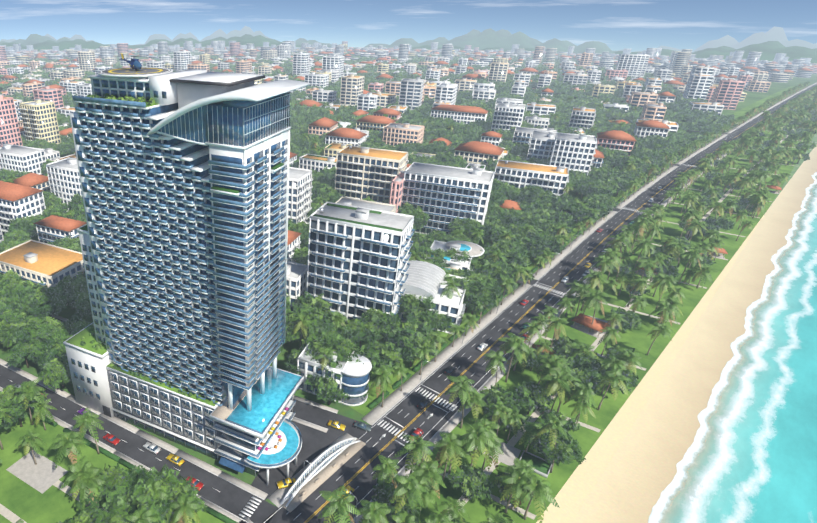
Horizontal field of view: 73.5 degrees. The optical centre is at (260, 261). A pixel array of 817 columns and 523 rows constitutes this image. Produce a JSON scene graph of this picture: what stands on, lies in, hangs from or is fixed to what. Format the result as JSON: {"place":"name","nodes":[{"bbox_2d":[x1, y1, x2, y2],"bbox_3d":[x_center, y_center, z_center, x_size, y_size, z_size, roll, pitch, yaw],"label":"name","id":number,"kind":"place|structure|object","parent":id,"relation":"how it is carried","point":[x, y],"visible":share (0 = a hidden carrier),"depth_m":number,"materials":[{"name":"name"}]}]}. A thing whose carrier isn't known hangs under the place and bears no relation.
{"place":"outdoors","nodes":[
{"label":"outdoors","id":0,"kind":"place"},
{"bbox_2d":[338,485,354,500],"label":"car","id":1,"kind":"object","parent":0,"point":[350,489],"depth_m":143.26,"materials":[{"name":"yellow paint"}]},
{"bbox_2d":[0,86,816,522],"bbox_3d":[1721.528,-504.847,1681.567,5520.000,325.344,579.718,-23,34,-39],"label":"park lawn","id":2,"kind":"structure","parent":0,"point":[32,492],"depth_m":172.36,"materials":[{"name":"green plant"}]},
{"bbox_2d":[297,339,371,405],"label":"curved glass building","id":3,"kind":"structure","parent":2,"relation":"on","point":[353,382],"depth_m":174.65,"materials":[{"name":"white paint"}]},
{"bbox_2d":[26,123,738,522],"bbox_3d":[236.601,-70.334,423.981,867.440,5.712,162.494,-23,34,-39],"label":"hedges","id":4,"kind":"object","parent":2,"relation":"on","point":[210,509],"visible":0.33,"depth_m":174.10,"materials":[{"name":"green plant"}]},
{"bbox_2d":[520,450,551,477],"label":"pavilion","id":5,"kind":"structure","parent":2,"relation":"on","point":[542,466],"depth_m":152.50,"materials":[{"name":"concrete"}]},
{"bbox_2d":[570,313,608,337],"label":"park pavilion","id":6,"kind":"structure","parent":2,"relation":"on","point":[583,323],"depth_m":215.35,"materials":[{"name":"ceramic"}]},
{"bbox_2d":[703,248,727,258],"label":"park pavilion","id":7,"kind":"structure","parent":2,"relation":"on","point":[722,251],"depth_m":279.99,"materials":[{"name":"ceramic"}]},
{"bbox_2d":[762,185,781,193],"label":"park pavilion","id":8,"kind":"structure","parent":2,"relation":"on","point":[775,187],"depth_m":378.69,"materials":[{"name":"ceramic"}]},
{"bbox_2d":[0,84,816,522],"bbox_3d":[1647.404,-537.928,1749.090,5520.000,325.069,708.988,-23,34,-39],"label":"coast road","id":9,"kind":"structure","parent":0,"point":[352,470],"depth_m":170.23,"materials":[{"name":"grey asphalt"}]},
{"bbox_2d":[77,408,91,414],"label":"purple car","id":10,"kind":"object","parent":9,"relation":"on","point":[81,410],"visible":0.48,"depth_m":171.82,"materials":[{"name":"paint"}]},
{"bbox_2d":[103,433,120,444],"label":"red car","id":11,"kind":"object","parent":9,"relation":"on","point":[112,439],"visible":1,"depth_m":160.54,"materials":[{"name":"paint"}]},
{"bbox_2d":[143,442,160,453],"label":"white car","id":12,"kind":"object","parent":9,"relation":"on","point":[153,448],"visible":1,"depth_m":157.29,"materials":[{"name":"paint"}]},
{"bbox_2d":[166,454,184,466],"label":"taxi","id":13,"kind":"object","parent":9,"relation":"on","point":[176,460],"depth_m":153.17,"materials":[{"name":"yellow paint"}]},
{"bbox_2d":[186,476,203,490],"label":"red car","id":14,"kind":"object","parent":9,"relation":"on","point":[198,484],"visible":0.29,"depth_m":145.52,"materials":[{"name":"paint"}]},
{"bbox_2d":[276,478,295,488],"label":"taxi","id":15,"kind":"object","parent":9,"relation":"on","point":[286,483],"visible":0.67,"depth_m":145.62,"materials":[{"name":"yellow paint"}]},
{"bbox_2d":[327,420,345,430],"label":"taxi","id":16,"kind":"object","parent":9,"relation":"on","point":[337,425],"visible":1,"depth_m":165.92,"materials":[{"name":"yellow paint"}]},
{"bbox_2d":[353,421,371,431],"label":"grey car","id":17,"kind":"object","parent":9,"relation":"on","point":[363,426],"visible":1,"depth_m":165.52,"materials":[{"name":"paint"}]},
{"bbox_2d":[8,89,809,522],"bbox_3d":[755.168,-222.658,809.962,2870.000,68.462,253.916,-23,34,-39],"label":"road markings","id":18,"kind":"object","parent":9,"relation":"on","point":[434,399],"visible":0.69,"depth_m":176.21,"materials":[{"name":"white paint"}]},
{"bbox_2d":[408,428,423,439],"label":"traffic car","id":19,"kind":"object","parent":9,"relation":"on","point":[415,432],"visible":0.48,"depth_m":162.01,"materials":[{"name":"red paint"}]},
{"bbox_2d":[417,398,430,409],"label":"traffic car","id":20,"kind":"object","parent":9,"relation":"on","point":[423,403],"visible":0.98,"depth_m":174.74,"materials":[{"name":"black paint"}]},
{"bbox_2d":[444,366,456,375],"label":"car","id":21,"kind":"object","parent":9,"relation":"on","point":[449,370],"visible":1,"depth_m":190.40,"materials":[{"name":"paint"}]},
{"bbox_2d":[477,342,487,350],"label":"white car","id":22,"kind":"object","parent":9,"relation":"on","point":[482,346],"visible":1,"depth_m":204.18,"materials":[{"name":"paint"}]},
{"bbox_2d":[520,299,528,305],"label":"traffic car","id":23,"kind":"object","parent":9,"relation":"on","point":[524,302],"visible":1,"depth_m":234.81,"materials":[{"name":"red paint"}]},
{"bbox_2d":[561,276,568,282],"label":"traffic car","id":24,"kind":"object","parent":9,"relation":"on","point":[565,279],"visible":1,"depth_m":254.23,"materials":[{"name":"silver paint"}]},
{"bbox_2d":[0,26,816,63],"bbox_3d":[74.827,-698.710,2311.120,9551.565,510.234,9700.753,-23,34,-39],"label":"horizon hills","id":25,"kind":"structure","parent":0,"point":[771,43],"depth_m":3510.15,"materials":[{"name":"grey"}]},
{"bbox_2d":[0,73,816,506],"bbox_3d":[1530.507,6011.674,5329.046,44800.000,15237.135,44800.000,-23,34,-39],"label":"ground","id":26,"kind":"structure","parent":0,"point":[288,347],"depth_m":198.86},
{"bbox_2d":[63,67,310,485],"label":"hotel tower","id":27,"kind":"structure","parent":26,"relation":"on","point":[183,232],"depth_m":133.50,"materials":[{"name":"white paint"}]},
{"bbox_2d":[119,53,150,71],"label":"helicopter","id":28,"kind":"object","parent":27,"relation":"on","point":[135,64],"visible":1,"depth_m":127.32,"materials":[{"name":"blue paint"}]},
{"bbox_2d":[280,437,365,512],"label":"pedestrian bridge","id":29,"kind":"structure","parent":26,"relation":"on","point":[323,467],"depth_m":148.79,"materials":[{"name":"white paint"}]},
{"bbox_2d":[0,103,669,343],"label":"city blocks","id":30,"kind":"structure","parent":26,"relation":"on","point":[359,255],"depth_m":294.42,"materials":[{"name":"white concrete"}]},
{"bbox_2d":[0,122,769,522],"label":"broadleaf trees","id":31,"kind":"object","parent":26,"relation":"on","point":[28,326],"visible":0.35,"depth_m":213.16,"materials":[{"name":"green plant"}]},
{"bbox_2d":[0,82,816,522],"bbox_3d":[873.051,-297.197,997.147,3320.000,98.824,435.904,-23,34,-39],"label":"pavements","id":32,"kind":"structure","parent":26,"relation":"on","point":[394,398],"depth_m":179.66,"materials":[{"name":"concrete"}]},
{"bbox_2d":[303,121,759,521],"bbox_3d":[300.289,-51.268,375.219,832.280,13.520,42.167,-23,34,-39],"label":"street lamps","id":33,"kind":"object","parent":32,"relation":"on","point":[537,309],"visible":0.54,"depth_m":233.61,"materials":[{"name":"metal"}]},
{"bbox_2d":[0,80,816,522],"bbox_3d":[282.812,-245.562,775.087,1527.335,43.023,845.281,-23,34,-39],"label":"palm trees","id":34,"kind":"object","parent":26,"relation":"on","point":[522,480],"visible":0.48,"depth_m":189.34,"materials":[{"name":"green plant"}]},
{"bbox_2d":[0,41,816,261],"bbox_3d":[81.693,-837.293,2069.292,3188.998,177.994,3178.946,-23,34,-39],"label":"city blocks","id":35,"kind":"structure","parent":26,"relation":"on","point":[719,83],"depth_m":805.26,"materials":[{"name":"white concrete"}]},
{"bbox_2d":[0,49,816,163],"bbox_3d":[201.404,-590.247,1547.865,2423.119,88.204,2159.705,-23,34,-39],"label":"broadleaf trees","id":36,"kind":"object","parent":26,"relation":"on","point":[683,118],"visible":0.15,"depth_m":659.53,"materials":[{"name":"green plant"}]},
{"bbox_2d":[399,240,484,334],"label":"low-rise building","id":37,"kind":"structure","parent":26,"relation":"on","point":[424,278],"depth_m":221.88,"materials":[{"name":"white concrete"}]},
{"bbox_2d":[0,0,816,51],"label":"sky","id":38,"kind":"structure","parent":0,"point":[635,25],"materials":[{"name":"blue"}]},
{"bbox_2d":[532,344,555,365],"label":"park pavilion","id":39,"kind":"structure","parent":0,"point":[551,352],"depth_m":195.87,"materials":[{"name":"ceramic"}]},
{"bbox_2d":[635,264,656,276],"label":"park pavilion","id":40,"kind":"structure","parent":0,"point":[639,272],"depth_m":262.26,"materials":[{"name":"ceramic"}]},
{"bbox_2d":[536,144,816,522],"bbox_3d":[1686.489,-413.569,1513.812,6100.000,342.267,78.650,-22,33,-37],"label":"beach sand","id":41,"kind":"structure","parent":0,"point":[626,472],"depth_m":178.08,"materials":[{"name":"beige sand"}]},
{"bbox_2d":[648,172,816,522],"bbox_3d":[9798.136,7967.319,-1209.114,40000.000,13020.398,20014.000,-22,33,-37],"label":"sea","id":42,"kind":"structure","parent":0,"point":[757,462],"depth_m":169.84,"materials":[{"name":"liquid"}]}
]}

